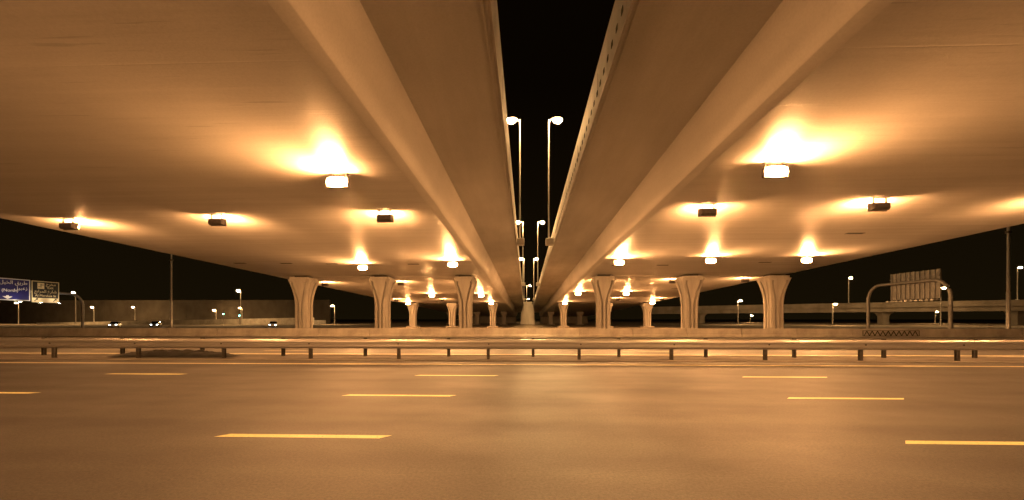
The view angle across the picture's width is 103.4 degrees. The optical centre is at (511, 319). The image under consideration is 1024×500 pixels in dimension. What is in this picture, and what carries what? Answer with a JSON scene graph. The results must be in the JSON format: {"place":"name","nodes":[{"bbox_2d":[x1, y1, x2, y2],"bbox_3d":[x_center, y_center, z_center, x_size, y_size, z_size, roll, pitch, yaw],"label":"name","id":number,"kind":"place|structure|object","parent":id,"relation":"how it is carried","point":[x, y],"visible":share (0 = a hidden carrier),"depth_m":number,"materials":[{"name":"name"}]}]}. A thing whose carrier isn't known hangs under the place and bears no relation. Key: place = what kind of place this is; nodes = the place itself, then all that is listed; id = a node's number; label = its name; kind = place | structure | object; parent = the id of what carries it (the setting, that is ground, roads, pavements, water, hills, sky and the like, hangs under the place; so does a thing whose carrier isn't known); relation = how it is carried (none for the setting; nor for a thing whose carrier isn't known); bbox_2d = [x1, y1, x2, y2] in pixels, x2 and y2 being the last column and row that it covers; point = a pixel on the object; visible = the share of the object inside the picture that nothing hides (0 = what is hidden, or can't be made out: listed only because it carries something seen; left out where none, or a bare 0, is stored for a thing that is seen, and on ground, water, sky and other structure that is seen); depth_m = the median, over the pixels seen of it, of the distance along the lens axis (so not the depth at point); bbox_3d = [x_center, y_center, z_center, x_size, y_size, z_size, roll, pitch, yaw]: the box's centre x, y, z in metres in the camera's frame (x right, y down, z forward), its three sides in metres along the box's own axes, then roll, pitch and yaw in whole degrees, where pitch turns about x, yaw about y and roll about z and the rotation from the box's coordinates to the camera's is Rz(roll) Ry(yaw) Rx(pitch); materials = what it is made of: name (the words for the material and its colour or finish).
{"place":"outdoors","nodes":[
{"label":"outdoors","id":0,"kind":"place"},
{"bbox_2d":[0,300,330,323],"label":"ramp wall","id":1,"kind":"structure","parent":0,"point":[30,312],"depth_m":179.18,"materials":[{"name":"concrete"}]},
{"bbox_2d":[36,317,325,324],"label":"side ramp","id":2,"kind":"structure","parent":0,"point":[280,321],"depth_m":149.76,"materials":[{"name":"concrete"}]},
{"bbox_2d":[0,359,1023,499],"bbox_3d":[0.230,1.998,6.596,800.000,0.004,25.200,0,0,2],"label":"road","id":3,"kind":"structure","parent":0,"point":[284,430],"depth_m":7.26,"materials":[{"name":"asphalt"}]},
{"bbox_2d":[0,336,1023,356],"bbox_3d":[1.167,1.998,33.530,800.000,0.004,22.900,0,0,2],"label":"opposite road","id":4,"kind":"structure","parent":0,"point":[698,352],"depth_m":24.98,"materials":[{"name":"asphalt"}]},
{"bbox_2d":[0,319,1023,328],"bbox_3d":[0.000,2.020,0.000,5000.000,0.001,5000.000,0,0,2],"label":"ground","id":5,"kind":"structure","parent":0,"point":[788,323],"depth_m":128.07,"materials":[{"name":"asphalt"}]},
{"bbox_2d":[0,278,83,327],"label":"sign gantry","id":6,"kind":"object","parent":5,"relation":"on","point":[41,292],"visible":1,"depth_m":83.91,"materials":[{"name":"metal"}]},
{"bbox_2d":[72,292,76,324],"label":"street lamp","id":7,"kind":"object","parent":5,"relation":"on","point":[75,309],"visible":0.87,"depth_m":145.45,"materials":[{"name":"metal"}]},
{"bbox_2d":[108,321,121,326],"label":"car","id":8,"kind":"object","parent":5,"relation":"on","point":[115,323],"visible":0.96,"depth_m":97.60,"materials":[{"name":"paint"}]},
{"bbox_2d":[150,321,161,326],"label":"car","id":9,"kind":"object","parent":5,"relation":"on","point":[156,323],"visible":0.98,"depth_m":101.45,"materials":[{"name":"paint"}]},
{"bbox_2d":[167,254,175,327],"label":"light mast","id":10,"kind":"object","parent":5,"relation":"on","point":[171,306],"visible":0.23,"depth_m":87.47,"materials":[{"name":"metal"}]},
{"bbox_2d":[237,290,240,324],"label":"street lamp","id":11,"kind":"object","parent":5,"relation":"on","point":[240,305],"visible":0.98,"depth_m":140.25,"materials":[{"name":"metal"}]},
{"bbox_2d":[268,321,277,326],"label":"car","id":12,"kind":"object","parent":5,"relation":"on","point":[273,323],"visible":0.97,"depth_m":99.15,"materials":[{"name":"paint"}]},
{"bbox_2d":[406,303,419,326],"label":"bridge column","id":13,"kind":"structure","parent":5,"relation":"on","point":[412,308],"depth_m":100.01,"materials":[{"name":"concrete"}]},
{"bbox_2d":[446,303,458,326],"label":"bridge column","id":14,"kind":"structure","parent":5,"relation":"on","point":[452,308],"depth_m":99.65,"materials":[{"name":"concrete"}]},
{"bbox_2d":[473,312,480,324],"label":"bridge column","id":15,"kind":"structure","parent":5,"relation":"on","point":[476,314],"depth_m":149.61,"materials":[{"name":"concrete"}]},
{"bbox_2d":[487,303,498,326],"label":"bridge column","id":16,"kind":"structure","parent":5,"relation":"on","point":[492,308],"depth_m":99.26,"materials":[{"name":"concrete"}]},
{"bbox_2d":[472,317,515,322],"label":"abutment","id":17,"kind":"object","parent":5,"relation":"on","point":[498,319],"visible":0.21,"depth_m":202.88,"materials":[{"name":"concrete"}]},
{"bbox_2d":[500,312,507,324],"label":"bridge column","id":18,"kind":"structure","parent":5,"relation":"on","point":[503,314],"depth_m":149.26,"materials":[{"name":"concrete"}]},
{"bbox_2d":[0,353,1021,356],"bbox_3d":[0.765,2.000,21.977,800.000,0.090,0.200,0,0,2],"label":"kerb","id":19,"kind":"structure","parent":5,"relation":"on","point":[597,355],"depth_m":21.75,"materials":[{"name":"concrete"}]},
{"bbox_2d":[0,354,1023,361],"bbox_3d":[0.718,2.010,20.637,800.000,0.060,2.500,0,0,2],"label":"median strip","id":20,"kind":"object","parent":5,"relation":"on","point":[719,358],"visible":0.75,"depth_m":20.87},
{"bbox_2d":[106,349,240,356],"bbox_3d":[-17.672,1.754,21.248,6.600,0.353,1.000,0,0,2],"label":"soil heap","id":21,"kind":"object","parent":20,"relation":"on","point":[174,353],"visible":0.92,"depth_m":20.92,"materials":[{"name":"brown soil"}]},
{"bbox_2d":[0,338,1023,360],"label":"guardrail","id":22,"kind":"object","parent":20,"relation":"on","point":[956,346],"visible":0.99,"depth_m":19.68,"materials":[{"name":"metal"}]},
{"bbox_2d":[0,337,1023,357],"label":"guardrail","id":23,"kind":"object","parent":20,"relation":"on","point":[883,352],"visible":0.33,"depth_m":21.43,"materials":[{"name":"metal"}]},
{"bbox_2d":[0,358,1023,362],"bbox_3d":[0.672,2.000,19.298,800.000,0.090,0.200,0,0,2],"label":"kerb","id":24,"kind":"structure","parent":5,"relation":"on","point":[517,360],"depth_m":19.20,"materials":[{"name":"concrete"}]},
{"bbox_2d":[520,302,534,324],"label":"median pier","id":25,"kind":"structure","parent":5,"relation":"on","point":[527,315],"depth_m":148.90,"materials":[{"name":"concrete"}]},
{"bbox_2d":[547,311,554,324],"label":"bridge column","id":26,"kind":"structure","parent":5,"relation":"on","point":[550,314],"depth_m":148.62,"materials":[{"name":"concrete"}]},
{"bbox_2d":[557,302,568,326],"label":"bridge column","id":27,"kind":"structure","parent":5,"relation":"on","point":[563,308],"depth_m":98.69,"materials":[{"name":"concrete"}]},
{"bbox_2d":[540,317,587,322],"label":"abutment","id":28,"kind":"object","parent":5,"relation":"on","point":[557,319],"visible":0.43,"depth_m":201.66,"materials":[{"name":"concrete"}]},
{"bbox_2d":[576,311,583,324],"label":"bridge column","id":29,"kind":"structure","parent":5,"relation":"on","point":[579,314],"depth_m":148.26,"materials":[{"name":"concrete"}]},
{"bbox_2d":[640,302,653,327],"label":"bridge column","id":30,"kind":"structure","parent":5,"relation":"on","point":[647,307],"depth_m":97.99,"materials":[{"name":"concrete"}]},
{"bbox_2d":[651,300,1023,324],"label":"flyover","id":31,"kind":"object","parent":5,"relation":"on","point":[883,311],"visible":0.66,"depth_m":147.64,"materials":[{"name":"concrete"}]},
{"bbox_2d":[1015,266,1021,299],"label":"street lamp","id":32,"kind":"object","parent":31,"relation":"on","point":[1017,283],"visible":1,"depth_m":128.41,"materials":[{"name":"metal"}]},
{"bbox_2d":[940,287,944,325],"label":"street lamp","id":33,"kind":"object","parent":5,"relation":"on","point":[940,309],"visible":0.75,"depth_m":120.59,"materials":[{"name":"metal"}]},
{"bbox_2d":[0,0,1023,319],"label":"sky","id":34,"kind":"structure","parent":0,"point":[551,49],"materials":[{"name":"black"}]},
{"bbox_2d":[133,336,997,337],"bbox_3d":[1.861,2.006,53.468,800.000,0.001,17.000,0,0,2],"label":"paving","id":35,"kind":"structure","parent":0,"point":[779,337],"depth_m":44.15,"materials":[{"name":"concrete"}]},
{"bbox_2d":[0,328,20,335],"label":"concrete barrier","id":36,"kind":"object","parent":35,"relation":"on","point":[10,331],"visible":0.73,"depth_m":48.05,"materials":[{"name":"concrete"}]},
{"bbox_2d":[19,328,69,335],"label":"concrete barrier","id":37,"kind":"object","parent":35,"relation":"on","point":[44,331],"visible":0.85,"depth_m":47.92,"materials":[{"name":"concrete"}]},
{"bbox_2d":[68,328,117,335],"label":"concrete barrier","id":38,"kind":"object","parent":35,"relation":"on","point":[93,331],"visible":0.81,"depth_m":47.69,"materials":[{"name":"concrete"}]},
{"bbox_2d":[117,328,167,335],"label":"concrete barrier","id":39,"kind":"object","parent":35,"relation":"on","point":[142,331],"visible":0.81,"depth_m":47.47,"materials":[{"name":"concrete"}]},
{"bbox_2d":[166,328,217,335],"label":"concrete barrier","id":40,"kind":"object","parent":35,"relation":"on","point":[192,331],"visible":0.81,"depth_m":47.26,"materials":[{"name":"concrete"}]},
{"bbox_2d":[217,328,267,335],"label":"concrete barrier","id":41,"kind":"object","parent":35,"relation":"on","point":[242,331],"visible":0.85,"depth_m":47.09,"materials":[{"name":"concrete"}]},
{"bbox_2d":[267,328,318,335],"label":"concrete barrier","id":42,"kind":"object","parent":35,"relation":"on","point":[293,331],"visible":0.89,"depth_m":46.85,"materials":[{"name":"grey concrete"}]},
{"bbox_2d":[288,276,319,327],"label":"bridge column","id":43,"kind":"structure","parent":35,"relation":"on","point":[303,288],"depth_m":50.06,"materials":[{"name":"concrete"}]},
{"bbox_2d":[0,0,524,315],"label":"overpass deck","id":44,"kind":"structure","parent":43,"relation":"on","point":[166,126],"depth_m":14.63,"materials":[{"name":"concrete"}]},
{"bbox_2d":[59,218,78,229],"bbox_3d":[-26.571,-5.688,24.300,0.920,0.637,0.516,0,-1,2],"label":"floodlight","id":45,"kind":"object","parent":44,"relation":"hanging from","point":[69,226],"visible":1,"depth_m":24.13,"materials":[{"name":"grey metal"}]},
{"bbox_2d":[208,214,226,225],"bbox_3d":[-16.997,-5.703,23.366,0.920,0.637,0.516,0,-1,2],"label":"floodlight","id":46,"kind":"object","parent":44,"relation":"hanging from","point":[221,221],"visible":1,"depth_m":23.18,"materials":[{"name":"metal"}]},
{"bbox_2d":[326,172,348,187],"bbox_3d":[-7.341,-5.854,17.050,0.920,0.637,0.516,0,-1,2],"label":"floodlight","id":47,"kind":"object","parent":44,"relation":"hanging from","point":[336,182],"visible":1,"depth_m":16.89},
{"bbox_2d":[358,264,367,269],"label":"floodlight","id":48,"kind":"object","parent":44,"relation":"hanging from","point":[360,267],"visible":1,"depth_m":40.52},
{"bbox_2d":[377,210,393,222],"bbox_3d":[-7.071,-5.715,22.520,0.920,0.637,0.516,0,-1,2],"label":"floodlight","id":49,"kind":"object","parent":44,"relation":"hanging from","point":[386,218],"visible":1,"depth_m":22.35,"materials":[{"name":"grey metal"}]},
{"bbox_2d":[448,260,457,266],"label":"floodlight","id":50,"kind":"object","parent":44,"relation":"hanging from","point":[452,264],"visible":1,"depth_m":38.52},
{"bbox_2d":[507,117,520,237],"bbox_3d":[0.232,-14.291,41.017,1.510,12.357,0.690,0,0,2],"label":"street lamp","id":51,"kind":"object","parent":44,"relation":"on","point":[511,120],"visible":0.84,"depth_m":40.95,"materials":[{"name":"metal"}]},
{"bbox_2d":[318,328,369,336],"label":"concrete barrier","id":52,"kind":"object","parent":35,"relation":"on","point":[351,332],"visible":0.89,"depth_m":46.67,"materials":[{"name":"grey concrete"}]},
{"bbox_2d":[368,276,395,327],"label":"bridge column","id":53,"kind":"structure","parent":35,"relation":"on","point":[382,287],"depth_m":49.70,"materials":[{"name":"concrete"}]},
{"bbox_2d":[369,328,421,336],"bbox_3d":[-13.386,1.525,46.612,5.960,0.950,0.600,0,0,2],"label":"concrete barrier","id":54,"kind":"object","parent":35,"relation":"on","point":[395,332],"visible":0.92,"depth_m":46.46,"materials":[{"name":"grey concrete"}]},
{"bbox_2d":[421,328,473,336],"bbox_3d":[-7.391,1.525,46.391,5.960,0.950,0.600,0,0,2],"label":"concrete barrier","id":55,"kind":"object","parent":35,"relation":"on","point":[447,332],"visible":0.92,"depth_m":46.24,"materials":[{"name":"grey concrete"}]},
{"bbox_2d":[453,275,476,327],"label":"bridge column","id":56,"kind":"structure","parent":35,"relation":"on","point":[465,285],"depth_m":49.29,"materials":[{"name":"concrete"}]},
{"bbox_2d":[473,328,525,336],"bbox_3d":[-1.395,1.525,46.170,5.960,0.950,0.600,0,0,2],"label":"concrete barrier","id":57,"kind":"object","parent":35,"relation":"on","point":[499,332],"visible":1,"depth_m":46.02,"materials":[{"name":"grey concrete"}]},
{"bbox_2d":[526,328,578,336],"bbox_3d":[4.603,1.525,45.988,5.960,0.950,0.600,0,0,2],"label":"concrete barrier","id":58,"kind":"object","parent":35,"relation":"on","point":[552,332],"visible":1,"depth_m":45.84,"materials":[{"name":"grey concrete"}]},
{"bbox_2d":[590,275,615,327],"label":"bridge column","id":59,"kind":"structure","parent":35,"relation":"on","point":[602,285],"depth_m":48.72,"materials":[{"name":"concrete"}]},
{"bbox_2d":[579,328,632,336],"bbox_3d":[10.598,1.525,45.756,5.960,0.950,0.600,0,0,2],"label":"concrete barrier","id":60,"kind":"object","parent":35,"relation":"on","point":[605,332],"visible":0.92,"depth_m":45.61,"materials":[{"name":"grey concrete"}]},
{"bbox_2d":[632,328,686,336],"bbox_3d":[16.595,1.525,45.565,5.960,0.950,0.600,0,0,2],"label":"concrete barrier","id":61,"kind":"object","parent":35,"relation":"on","point":[659,332],"visible":0.89,"depth_m":45.42,"materials":[{"name":"grey concrete"}]},
{"bbox_2d":[674,275,704,327],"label":"bridge column","id":62,"kind":"structure","parent":35,"relation":"on","point":[689,287],"depth_m":48.37,"materials":[{"name":"concrete"}]},
{"bbox_2d":[686,328,741,336],"bbox_3d":[22.591,1.525,45.333,5.960,0.950,0.600,0,0,2],"label":"concrete barrier","id":63,"kind":"object","parent":35,"relation":"on","point":[713,332],"visible":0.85,"depth_m":45.19,"materials":[{"name":"grey concrete"}]},
{"bbox_2d":[741,328,797,336],"bbox_3d":[28.586,1.525,45.099,5.960,0.950,0.600,0,0,2],"label":"concrete barrier","id":64,"kind":"object","parent":35,"relation":"on","point":[768,332],"visible":0.81,"depth_m":44.95,"materials":[{"name":"grey concrete"}]},
{"bbox_2d":[756,274,790,328],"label":"bridge column","id":65,"kind":"structure","parent":35,"relation":"on","point":[773,287],"depth_m":48.07,"materials":[{"name":"concrete"}]},
{"bbox_2d":[533,0,1023,315],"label":"overpass deck","id":66,"kind":"structure","parent":65,"relation":"on","point":[847,110],"depth_m":15.32,"materials":[{"name":"concrete"}]},
{"bbox_2d":[537,221,543,281],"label":"street lamp","id":67,"kind":"object","parent":66,"relation":"on","point":[541,222],"visible":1,"depth_m":79.33,"materials":[{"name":"metal"}]},
{"bbox_2d":[548,116,561,237],"bbox_3d":[4.300,-14.266,40.875,1.510,12.307,0.690,0,0,2],"label":"street lamp","id":68,"kind":"object","parent":66,"relation":"on","point":[555,119],"visible":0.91,"depth_m":40.84,"materials":[{"name":"metal"}]},
{"bbox_2d":[614,258,623,264],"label":"floodlight","id":69,"kind":"object","parent":66,"relation":"hanging from","point":[618,262],"visible":1,"depth_m":37.27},
{"bbox_2d":[698,203,716,216],"bbox_3d":[10.298,-5.731,21.315,0.920,0.637,0.516,0,-1,2],"label":"floodlight","id":70,"kind":"object","parent":66,"relation":"hanging from","point":[707,212],"visible":1,"depth_m":21.13,"materials":[{"name":"grey metal"}]},
{"bbox_2d":[705,256,715,262],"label":"floodlight","id":71,"kind":"object","parent":66,"relation":"hanging from","point":[713,260],"visible":1,"depth_m":36.26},
{"bbox_2d":[761,161,788,177],"bbox_3d":[10.329,-5.868,15.885,0.920,0.637,0.516,0,-1,2],"label":"floodlight","id":72,"kind":"object","parent":66,"relation":"hanging from","point":[780,171],"visible":1,"depth_m":15.77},
{"bbox_2d":[800,256,811,262],"bbox_3d":[26.274,-5.341,36.153,0.920,0.637,0.516,0,-1,2],"label":"floodlight","id":73,"kind":"object","parent":66,"relation":"hanging from","point":[806,260],"visible":1,"depth_m":36.02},
{"bbox_2d":[867,197,890,211],"bbox_3d":[18.419,-5.748,20.332,0.920,0.637,0.516,0,-1,2],"label":"floodlight","id":74,"kind":"object","parent":66,"relation":"hanging from","point":[880,206],"visible":1,"depth_m":20.18,"materials":[{"name":"grey metal"}]},
{"bbox_2d":[796,329,852,336],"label":"concrete barrier","id":75,"kind":"object","parent":35,"relation":"on","point":[824,332],"visible":0.81,"depth_m":44.75,"materials":[{"name":"grey concrete"}]},
{"bbox_2d":[852,329,909,336],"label":"concrete barrier","id":76,"kind":"object","parent":35,"relation":"on","point":[858,332],"visible":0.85,"depth_m":44.55,"materials":[{"name":"concrete"}]},
{"bbox_2d":[863,330,919,335],"bbox_3d":[41.465,1.550,44.249,6.010,0.630,0.090,0,0,2],"label":"panel","id":77,"kind":"object","parent":76,"relation":"attached to","point":[892,332],"visible":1,"depth_m":44.22,"materials":[{"name":"metal"}]},
{"bbox_2d":[866,268,952,328],"bbox_3d":[59.526,-2.530,61.366,1.010,9.060,13.680,0,0,2],"label":"sign gantry","id":78,"kind":"object","parent":35,"relation":"on","point":[926,285],"visible":0.98,"depth_m":59.49,"materials":[{"name":"metal"}]},
{"bbox_2d":[908,329,965,336],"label":"concrete barrier","id":79,"kind":"object","parent":35,"relation":"on","point":[942,332],"visible":0.85,"depth_m":44.34,"materials":[{"name":"concrete"}]},
{"bbox_2d":[964,329,1022,337],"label":"concrete barrier","id":80,"kind":"object","parent":35,"relation":"on","point":[1007,333],"visible":0.92,"depth_m":44.17,"materials":[{"name":"concrete"}]},
{"bbox_2d":[1005,227,1011,328],"bbox_3d":[73.014,-11.062,59.496,1.697,26.125,1.697,0,0,-43],"label":"light mast","id":81,"kind":"object","parent":35,"relation":"on","point":[1008,303],"visible":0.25,"depth_m":59.38,"materials":[{"name":"metal"}]}
]}

